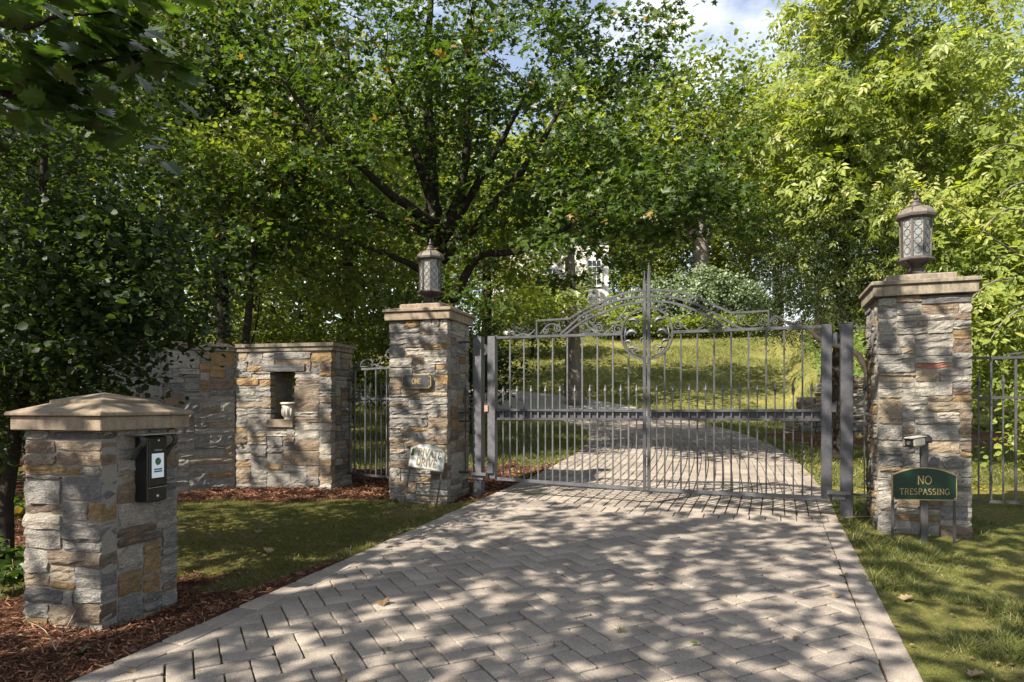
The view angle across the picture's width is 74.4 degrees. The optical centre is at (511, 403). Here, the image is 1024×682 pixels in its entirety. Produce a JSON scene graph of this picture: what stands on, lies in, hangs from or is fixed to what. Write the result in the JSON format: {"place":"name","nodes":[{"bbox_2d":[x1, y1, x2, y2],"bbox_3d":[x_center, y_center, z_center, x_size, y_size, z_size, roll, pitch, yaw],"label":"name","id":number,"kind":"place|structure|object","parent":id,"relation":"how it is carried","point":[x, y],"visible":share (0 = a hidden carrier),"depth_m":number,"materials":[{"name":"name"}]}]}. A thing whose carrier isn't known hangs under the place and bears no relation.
{"place":"outdoors","nodes":[
{"label":"outdoors","id":0,"kind":"place"},
{"bbox_2d":[70,384,922,681],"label":"driveway","id":1,"kind":"structure","parent":0,"point":[514,582],"depth_m":4.40,"materials":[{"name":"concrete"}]},
{"bbox_2d":[374,597,389,606],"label":"fallen leaf","id":2,"kind":"object","parent":1,"relation":"on","point":[382,602],"visible":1,"depth_m":4.26,"materials":[{"name":"beige plant"}]},
{"bbox_2d":[0,305,1023,681],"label":"ground","id":3,"kind":"structure","parent":0,"point":[950,619],"depth_m":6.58,"materials":[{"name":"green plant"}]},
{"bbox_2d":[0,559,25,594],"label":"seedling","id":4,"kind":"object","parent":3,"relation":"on","point":[10,575],"visible":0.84,"depth_m":4.68,"materials":[{"name":"green plant"}]},
{"bbox_2d":[0,535,25,570],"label":"seedling","id":5,"kind":"object","parent":3,"relation":"on","point":[6,553],"visible":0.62,"depth_m":5.17,"materials":[{"name":"green plant"}]},
{"bbox_2d":[0,310,34,479],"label":"shrub","id":6,"kind":"object","parent":3,"relation":"on","point":[3,451],"visible":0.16,"depth_m":7.17,"materials":[{"name":"green plant"}]},
{"bbox_2d":[14,494,25,518],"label":"seedling","id":7,"kind":"object","parent":3,"relation":"on","point":[19,511],"visible":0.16,"depth_m":6.53,"materials":[{"name":"green plant"}]},
{"bbox_2d":[0,255,70,456],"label":"shrub","id":8,"kind":"object","parent":3,"relation":"on","point":[21,361],"visible":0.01,"depth_m":11.35,"materials":[{"name":"green plant"}]},
{"bbox_2d":[0,36,143,249],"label":"oak tree","id":9,"kind":"object","parent":3,"relation":"on","point":[38,161],"depth_m":29.69,"materials":[{"name":"green plant"}]},
{"bbox_2d":[4,393,193,630],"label":"intercom pillar","id":10,"kind":"structure","parent":3,"relation":"on","point":[101,549],"depth_m":4.09,"materials":[{"name":"stone"}]},
{"bbox_2d":[124,432,179,502],"bbox_3d":[-2.280,0.402,4.271,0.150,0.429,0.310,0,0,16],"label":"entry intercom","id":11,"kind":"object","parent":10,"relation":"attached to","point":[149,455],"visible":1,"depth_m":4.21,"materials":[{"name":"black plastic"}]},
{"bbox_2d":[8,228,197,338],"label":"young tree","id":12,"kind":"object","parent":3,"relation":"on","point":[99,302],"depth_m":17.62,"materials":[{"name":"green plant"}]},
{"bbox_2d":[0,0,217,176],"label":"oak tree","id":13,"kind":"object","parent":3,"relation":"on","point":[121,33],"visible":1,"depth_m":3.38,"materials":[{"name":"green plant"}]},
{"bbox_2d":[0,0,240,299],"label":"oak tree","id":14,"kind":"object","parent":3,"relation":"on","point":[115,158],"visible":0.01,"depth_m":19.67,"materials":[{"name":"green plant"}]},
{"bbox_2d":[0,0,245,480],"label":"linden tree","id":15,"kind":"object","parent":3,"relation":"on","point":[16,37],"visible":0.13,"depth_m":9.51,"materials":[{"name":"green plant"}]},
{"bbox_2d":[0,41,291,558],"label":"linden tree","id":16,"kind":"object","parent":3,"relation":"on","point":[113,278],"visible":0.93,"depth_m":5.17,"materials":[{"name":"green plant"}]},
{"bbox_2d":[0,0,370,341],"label":"oak tree","id":17,"kind":"object","parent":3,"relation":"on","point":[257,10],"visible":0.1,"depth_m":15.23,"materials":[{"name":"green plant"}]},
{"bbox_2d":[65,337,355,492],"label":"boundary wall","id":18,"kind":"structure","parent":3,"relation":"on","point":[308,446],"depth_m":9.04,"materials":[{"name":"stone"}]},
{"bbox_2d":[280,402,295,418],"bbox_3d":[-3.018,0.095,9.158,0.255,0.230,0.255,0,0,0],"label":"urn","id":19,"kind":"object","parent":18,"relation":"on","point":[288,411],"visible":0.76,"depth_m":9.07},
{"bbox_2d":[32,0,401,431],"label":"oak tree","id":20,"kind":"object","parent":3,"relation":"on","point":[209,47],"visible":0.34,"depth_m":12.89,"materials":[{"name":"green plant"}]},
{"bbox_2d":[0,497,476,598],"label":"grass","id":21,"kind":"structure","parent":3,"relation":"on","point":[336,554],"depth_m":6.32,"materials":[{"name":"green plant"}]},
{"bbox_2d":[263,547,273,552],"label":"fallen leaf","id":22,"kind":"object","parent":21,"relation":"on","point":[267,550],"visible":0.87,"depth_m":5.81,"materials":[{"name":"brown plant"}]},
{"bbox_2d":[155,45,334,327],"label":"oak tree","id":23,"kind":"object","parent":3,"relation":"on","point":[195,160],"depth_m":40.08,"materials":[{"name":"green plant"}]},
{"bbox_2d":[0,481,516,681],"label":"mulch","id":24,"kind":"object","parent":3,"relation":"on","point":[244,596],"visible":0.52,"depth_m":3.94,"materials":[{"name":"brown wood"}]},
{"bbox_2d":[29,622,56,650],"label":"twig","id":25,"kind":"object","parent":24,"relation":"on","point":[48,636],"visible":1,"depth_m":3.71,"materials":[{"name":"beige wood"}]},
{"bbox_2d":[56,609,75,648],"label":"twig","id":26,"kind":"object","parent":24,"relation":"on","point":[65,630],"visible":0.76,"depth_m":3.76,"materials":[{"name":"beige wood"}]},
{"bbox_2d":[68,642,88,655],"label":"fallen leaf","id":27,"kind":"object","parent":24,"relation":"on","point":[84,648],"visible":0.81,"depth_m":3.58,"materials":[{"name":"green plant"}]},
{"bbox_2d":[119,45,418,343],"bbox_3d":[-3.904,-2.090,11.326,5.065,6.509,3.876,0,0,0],"label":"hornbeam tree","id":28,"kind":"object","parent":3,"relation":"on","point":[371,266],"visible":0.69,"depth_m":11.36,"materials":[{"name":"green plant"}]},
{"bbox_2d":[184,241,368,389],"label":"young tree","id":29,"kind":"object","parent":3,"relation":"on","point":[268,302],"visible":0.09,"depth_m":18.60,"materials":[{"name":"green plant"}]},
{"bbox_2d":[193,297,359,417],"bbox_3d":[-5.523,-0.785,15.228,4.459,3.327,2.752,0,0,0],"label":"shrub","id":30,"kind":"object","parent":3,"relation":"on","point":[273,334],"visible":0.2,"depth_m":14.98,"materials":[{"name":"green plant"}]},
{"bbox_2d":[185,219,396,342],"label":"young tree","id":31,"kind":"object","parent":3,"relation":"on","point":[300,306],"visible":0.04,"depth_m":25.78,"materials":[{"name":"green plant"}]},
{"bbox_2d":[190,31,446,346],"bbox_3d":[-10.060,-10.246,33.885,14.073,16.474,13.315,0,0,0],"label":"oak tree","id":32,"kind":"object","parent":3,"relation":"on","point":[400,177],"visible":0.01,"depth_m":33.52,"materials":[{"name":"green plant"}]},
{"bbox_2d":[200,2,502,418],"bbox_3d":[-5.494,-5.733,20.492,10.514,12.866,8.328,0,0,0],"label":"oak tree","id":33,"kind":"object","parent":3,"relation":"on","point":[382,236],"visible":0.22,"depth_m":20.11,"materials":[{"name":"green plant"}]},
{"bbox_2d":[292,278,412,440],"bbox_3d":[-3.475,-1.085,15.047,3.278,3.900,2.711,0,0,41],"label":"shrub","id":34,"kind":"object","parent":3,"relation":"on","point":[359,337],"visible":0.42,"depth_m":14.87,"materials":[{"name":"green plant"}]},
{"bbox_2d":[184,459,562,501],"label":"mulch","id":35,"kind":"object","parent":3,"relation":"on","point":[356,488],"visible":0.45,"depth_m":8.85,"materials":[{"name":"brown wood"}]},
{"bbox_2d":[306,28,462,302],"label":"oak tree","id":36,"kind":"object","parent":3,"relation":"on","point":[410,147],"visible":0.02,"depth_m":52.49,"materials":[{"name":"green plant"}]},
{"bbox_2d":[314,246,500,395],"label":"young tree","id":37,"kind":"object","parent":3,"relation":"on","point":[446,277],"visible":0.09,"depth_m":21.79,"materials":[{"name":"green plant"}]},
{"bbox_2d":[403,443,446,507],"bbox_3d":[-1.021,0.843,7.871,0.441,0.763,0.031,8,-4,14],"label":"lawn sign","id":38,"kind":"object","parent":3,"relation":"on","point":[427,456],"visible":0.99,"depth_m":7.88,"materials":[{"name":"white metal"}]},
{"bbox_2d":[382,303,474,503],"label":"gate pier","id":39,"kind":"structure","parent":3,"relation":"on","point":[424,338],"depth_m":8.17,"materials":[{"name":"grey stone"}]},
{"bbox_2d":[345,349,389,477],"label":"pedestrian gate","id":40,"kind":"structure","parent":39,"relation":"attached to","point":[370,399],"depth_m":9.06,"materials":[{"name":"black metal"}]},
{"bbox_2d":[402,374,431,387],"bbox_3d":[-1.147,-0.271,8.124,0.376,0.168,0.041,0,0,16],"label":"plaque","id":41,"kind":"object","parent":39,"relation":"attached to","point":[416,380],"visible":1,"depth_m":8.11,"materials":[{"name":"black metal"}]},
{"bbox_2d":[416,238,444,302],"bbox_3d":[-1.030,-1.656,8.520,0.329,0.860,0.329,0,0,16],"label":"lantern","id":42,"kind":"object","parent":39,"relation":"on","point":[430,258],"visible":0.99,"depth_m":8.41,"materials":[{"name":"brown metal"}]},
{"bbox_2d":[458,341,472,472],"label":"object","id":43,"kind":"object","parent":39,"relation":"attached to","point":[465,413],"visible":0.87,"depth_m":8.39,"materials":[{"name":"metal"}]},
{"bbox_2d":[360,46,547,307],"bbox_3d":[-4.292,-12.235,39.612,14.571,16.849,13.042,0,0,-26],"label":"oak tree","id":44,"kind":"object","parent":3,"relation":"on","point":[443,115],"visible":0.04,"depth_m":38.99,"materials":[{"name":"green plant"}]},
{"bbox_2d":[124,0,799,326],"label":"maple tree","id":45,"kind":"object","parent":3,"relation":"on","point":[567,212],"visible":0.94,"depth_m":11.24,"materials":[{"name":"green plant"}]},
{"bbox_2d":[468,336,486,496],"bbox_3d":[-0.398,0.250,8.307,0.236,2.150,0.156,0,0,21],"label":"gate post","id":46,"kind":"object","parent":3,"relation":"on","point":[478,473],"visible":0.84,"depth_m":8.28,"materials":[{"name":"grey metal"}]},
{"bbox_2d":[484,271,645,490],"bbox_3d":[0.581,-0.255,7.930,1.980,2.467,0.113,0,0,21],"label":"gate leaf","id":47,"kind":"object","parent":46,"relation":"attached to","point":[495,414],"visible":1,"depth_m":7.91,"materials":[{"name":"grey paint"}]},
{"bbox_2d":[383,140,576,392],"bbox_3d":[-1.394,-5.043,26.578,7.783,9.811,6.889,0,0,-23],"label":"oak tree","id":48,"kind":"object","parent":3,"relation":"on","point":[511,274],"visible":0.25,"depth_m":26.34,"materials":[{"name":"green plant"}]},
{"bbox_2d":[498,399,508,403],"bbox_3d":[-0.321,0.007,24.511,0.596,0.340,0.757,0,0,-26],"label":"garden rock","id":49,"kind":"object","parent":3,"relation":"on","point":[499,400],"visible":0.23,"depth_m":24.28,"materials":[{"name":"grey stone"}]},
{"bbox_2d":[468,316,547,433],"bbox_3d":[-1.079,-0.669,16.366,3.802,2.972,2.488,0,0,10],"label":"shrub","id":50,"kind":"object","parent":3,"relation":"on","point":[503,360],"visible":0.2,"depth_m":16.28,"materials":[{"name":"green plant"}]},
{"bbox_2d":[0,489,1015,681],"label":"leaf litter","id":51,"kind":"object","parent":3,"relation":"on","point":[20,634],"visible":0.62,"depth_m":4.75,"materials":[{"name":"brown plant"}]},
{"bbox_2d":[445,252,608,358],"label":"young tree","id":52,"kind":"object","parent":3,"relation":"on","point":[525,314],"visible":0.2,"depth_m":32.48,"materials":[{"name":"green plant"}]},
{"bbox_2d":[461,124,616,288],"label":"oak tree","id":53,"kind":"object","parent":3,"relation":"on","point":[530,175],"depth_m":59.15,"materials":[{"name":"green plant"}]},
{"bbox_2d":[491,210,612,334],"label":"house","id":54,"kind":"structure","parent":3,"relation":"on","point":[603,290],"depth_m":46.61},
{"bbox_2d":[538,267,553,287],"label":"window","id":55,"kind":"structure","parent":54,"relation":"in","point":[551,269],"depth_m":46.93,"materials":[{"name":"white glass"}]},
{"bbox_2d":[586,259,601,286],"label":"window","id":56,"kind":"structure","parent":54,"relation":"in","point":[589,262],"depth_m":46.48,"materials":[{"name":"white glass"}]},
{"bbox_2d":[438,37,702,404],"bbox_3d":[2.257,-5.806,23.532,8.872,12.640,8.333,0,0,-41],"label":"maple tree","id":57,"kind":"object","parent":3,"relation":"on","point":[569,306],"visible":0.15,"depth_m":23.54,"materials":[{"name":"green plant"}]},
{"bbox_2d":[590,319,640,340],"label":"shrub","id":58,"kind":"object","parent":3,"relation":"on","point":[630,336],"visible":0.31,"depth_m":38.07,"materials":[{"name":"green plant"}]},
{"bbox_2d":[608,281,655,332],"bbox_3d":[7.134,-5.238,40.518,3.204,4.305,3.075,0,0,-19],"label":"cedar shrub","id":59,"kind":"object","parent":3,"relation":"on","point":[631,300],"visible":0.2,"depth_m":39.74,"materials":[{"name":"green plant"}]},
{"bbox_2d":[609,227,684,301],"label":"oak tree","id":60,"kind":"object","parent":3,"relation":"on","point":[622,283],"visible":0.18,"depth_m":58.40,"materials":[{"name":"green plant"}]},
{"bbox_2d":[628,312,670,339],"bbox_3d":[7.758,-4.243,38.550,3.097,2.061,2.352,0,0,0],"label":"shrub","id":61,"kind":"object","parent":3,"relation":"on","point":[654,328],"visible":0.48,"depth_m":38.29,"materials":[{"name":"green plant"}]},
{"bbox_2d":[637,272,680,320],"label":"cedar shrub","id":62,"kind":"object","parent":3,"relation":"on","point":[660,283],"visible":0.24,"depth_m":40.22,"materials":[{"name":"green plant"}]},
{"bbox_2d":[609,183,724,293],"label":"oak tree","id":63,"kind":"object","parent":3,"relation":"on","point":[679,262],"visible":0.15,"depth_m":61.46,"materials":[{"name":"green plant"}]},
{"bbox_2d":[660,311,703,337],"bbox_3d":[9.612,-4.389,38.738,3.036,1.929,2.403,0,0,0],"label":"shrub","id":64,"kind":"object","parent":3,"relation":"on","point":[674,320],"visible":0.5,"depth_m":38.51,"materials":[{"name":"green plant"}]},
{"bbox_2d":[565,22,802,283],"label":"oak tree","id":65,"kind":"object","parent":3,"relation":"on","point":[701,250],"visible":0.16,"depth_m":46.36,"materials":[{"name":"green plant"}]},
{"bbox_2d":[658,265,709,334],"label":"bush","id":66,"kind":"object","parent":3,"relation":"on","point":[681,310],"visible":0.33,"depth_m":40.54,"materials":[{"name":"green plant"}]},
{"bbox_2d":[683,311,723,337],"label":"shrub","id":67,"kind":"object","parent":3,"relation":"on","point":[699,323],"visible":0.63,"depth_m":38.68,"materials":[{"name":"green plant"}]},
{"bbox_2d":[680,262,733,333],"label":"bush","id":68,"kind":"object","parent":3,"relation":"on","point":[702,274],"visible":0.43,"depth_m":40.35,"materials":[{"name":"green plant"}]},
{"bbox_2d":[649,139,772,285],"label":"oak tree","id":69,"kind":"object","parent":3,"relation":"on","point":[720,256],"visible":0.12,"depth_m":63.82,"materials":[{"name":"green plant"}]},
{"bbox_2d":[704,265,756,333],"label":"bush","id":70,"kind":"object","parent":3,"relation":"on","point":[727,295],"visible":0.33,"depth_m":40.51,"materials":[{"name":"green plant"}]},
{"bbox_2d":[708,311,754,338],"bbox_3d":[12.485,-4.448,39.172,3.022,2.008,2.302,0,0,-17],"label":"shrub","id":71,"kind":"object","parent":3,"relation":"on","point":[728,324],"visible":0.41,"depth_m":38.81,"materials":[{"name":"green plant"}]},
{"bbox_2d":[736,278,777,333],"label":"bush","id":72,"kind":"object","parent":3,"relation":"on","point":[752,286],"visible":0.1,"depth_m":41.33,"materials":[{"name":"green plant"}]},
{"bbox_2d":[511,421,1004,492],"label":"yellow leaf litter","id":73,"kind":"object","parent":3,"relation":"on","point":[740,433],"visible":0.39,"depth_m":12.21,"materials":[{"name":"plant"}]},
{"bbox_2d":[733,309,782,336],"bbox_3d":[14.255,-4.554,39.387,3.026,2.102,2.276,0,0,0],"label":"shrub","id":74,"kind":"object","parent":3,"relation":"on","point":[755,323],"visible":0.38,"depth_m":39.09,"materials":[{"name":"green plant"}]},
{"bbox_2d":[708,156,851,334],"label":"oak tree","id":75,"kind":"object","parent":3,"relation":"on","point":[740,245],"visible":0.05,"depth_m":55.83,"materials":[{"name":"green plant"}]},
{"bbox_2d":[751,8,878,347],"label":"spruce tree","id":76,"kind":"object","parent":3,"relation":"on","point":[819,331],"visible":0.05,"depth_m":28.89,"materials":[{"name":"green plant"}]},
{"bbox_2d":[782,375,866,433],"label":"retaining wall","id":77,"kind":"structure","parent":3,"relation":"on","point":[858,397],"depth_m":16.79,"materials":[{"name":"stone"}]},
{"bbox_2d":[680,17,994,459],"bbox_3d":[5.357,-2.694,10.925,4.604,7.580,5.110,0,0,0],"label":"hemlock tree","id":78,"kind":"object","parent":3,"relation":"on","point":[842,246],"visible":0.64,"depth_m":10.90,"materials":[{"name":"green plant"}]},
{"bbox_2d":[827,322,853,520],"bbox_3d":[3.326,0.233,6.846,0.245,2.104,0.156,0,0,21],"label":"gate post","id":79,"kind":"object","parent":3,"relation":"on","point":[844,495],"visible":0.82,"depth_m":6.79,"materials":[{"name":"grey metal"}]},
{"bbox_2d":[647,263,837,499],"bbox_3d":[2.415,-0.301,7.215,1.932,2.566,0.106,0,0,21],"label":"gate leaf","id":80,"kind":"object","parent":79,"relation":"attached to","point":[828,405],"visible":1,"depth_m":7.22,"materials":[{"name":"grey paint"}]},
{"bbox_2d":[680,0,1023,414],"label":"ash tree","id":81,"kind":"object","parent":3,"relation":"on","point":[996,298],"visible":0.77,"depth_m":10.98,"materials":[{"name":"green plant"}]},
{"bbox_2d":[765,23,1017,292],"bbox_3d":[20.110,-12.414,35.960,11.984,14.827,12.666,0,0,-7],"label":"oak tree","id":82,"kind":"object","parent":3,"relation":"on","point":[945,186],"visible":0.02,"depth_m":34.11,"materials":[{"name":"green plant"}]},
{"bbox_2d":[798,310,1023,431],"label":"shrub","id":83,"kind":"object","parent":3,"relation":"on","point":[856,339],"visible":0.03,"depth_m":22.10,"materials":[{"name":"green plant"}]},
{"bbox_2d":[905,434,932,541],"bbox_3d":[3.645,0.797,6.057,0.268,1.044,0.110,0,0,-14],"label":"security camera","id":84,"kind":"object","parent":3,"relation":"on","point":[922,442],"visible":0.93,"depth_m":6.05,"materials":[{"name":"metal"}]},
{"bbox_2d":[815,476,1023,681],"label":"grass","id":85,"kind":"structure","parent":3,"relation":"on","point":[1012,648],"depth_m":4.75,"materials":[{"name":"green plant"}]},
{"bbox_2d":[898,594,914,600],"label":"fallen leaf","id":86,"kind":"object","parent":85,"relation":"on","point":[906,596],"visible":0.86,"depth_m":4.42,"materials":[{"name":"beige plant"}]},
{"bbox_2d":[966,669,986,677],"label":"fallen leaf","id":87,"kind":"object","parent":85,"relation":"on","point":[975,672],"visible":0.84,"depth_m":3.35,"materials":[{"name":"brown plant"}]},
{"bbox_2d":[859,272,982,538],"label":"gate pier","id":88,"kind":"structure","parent":3,"relation":"on","point":[918,360],"depth_m":6.28,"materials":[{"name":"grey stone"}]},
{"bbox_2d":[853,326,872,496],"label":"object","id":89,"kind":"object","parent":88,"relation":"attached to","point":[864,413],"visible":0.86,"depth_m":6.77,"materials":[{"name":"metal"}]},
{"bbox_2d":[895,191,935,274],"bbox_3d":[3.959,-1.656,6.623,0.329,0.860,0.329,0,0,21],"label":"lantern","id":90,"kind":"object","parent":88,"relation":"on","point":[914,219],"visible":0.99,"depth_m":6.52,"materials":[{"name":"brown metal"}]},
{"bbox_2d":[971,351,1023,504],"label":"iron railing","id":91,"kind":"object","parent":88,"relation":"attached to","point":[990,397],"visible":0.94,"depth_m":6.38,"materials":[{"name":"grey metal"}]},
{"bbox_2d":[891,467,956,542],"bbox_3d":[3.677,0.921,6.024,0.549,0.710,0.030,0,0,6],"label":"lawn sign","id":92,"kind":"object","parent":3,"relation":"on","point":[922,483],"visible":1,"depth_m":6.02,"materials":[{"name":"green metal"}]},
{"bbox_2d":[851,40,1023,270],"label":"oak tree","id":93,"kind":"object","parent":3,"relation":"on","point":[999,142],"depth_m":41.67,"materials":[{"name":"green plant"}]},
{"bbox_2d":[971,347,1023,470],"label":"shrub","id":94,"kind":"object","parent":3,"relation":"on","point":[1020,419],"visible":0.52,"depth_m":10.42,"materials":[{"name":"green plant"}]},
{"bbox_2d":[1,0,1023,334],"label":"sky","id":95,"kind":"structure","parent":0,"point":[746,15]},
{"bbox_2d":[615,623,626,632],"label":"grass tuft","id":96,"kind":"object","parent":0,"point":[621,628],"visible":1,"depth_m":3.81,"materials":[{"name":"beige plant"}]}
]}

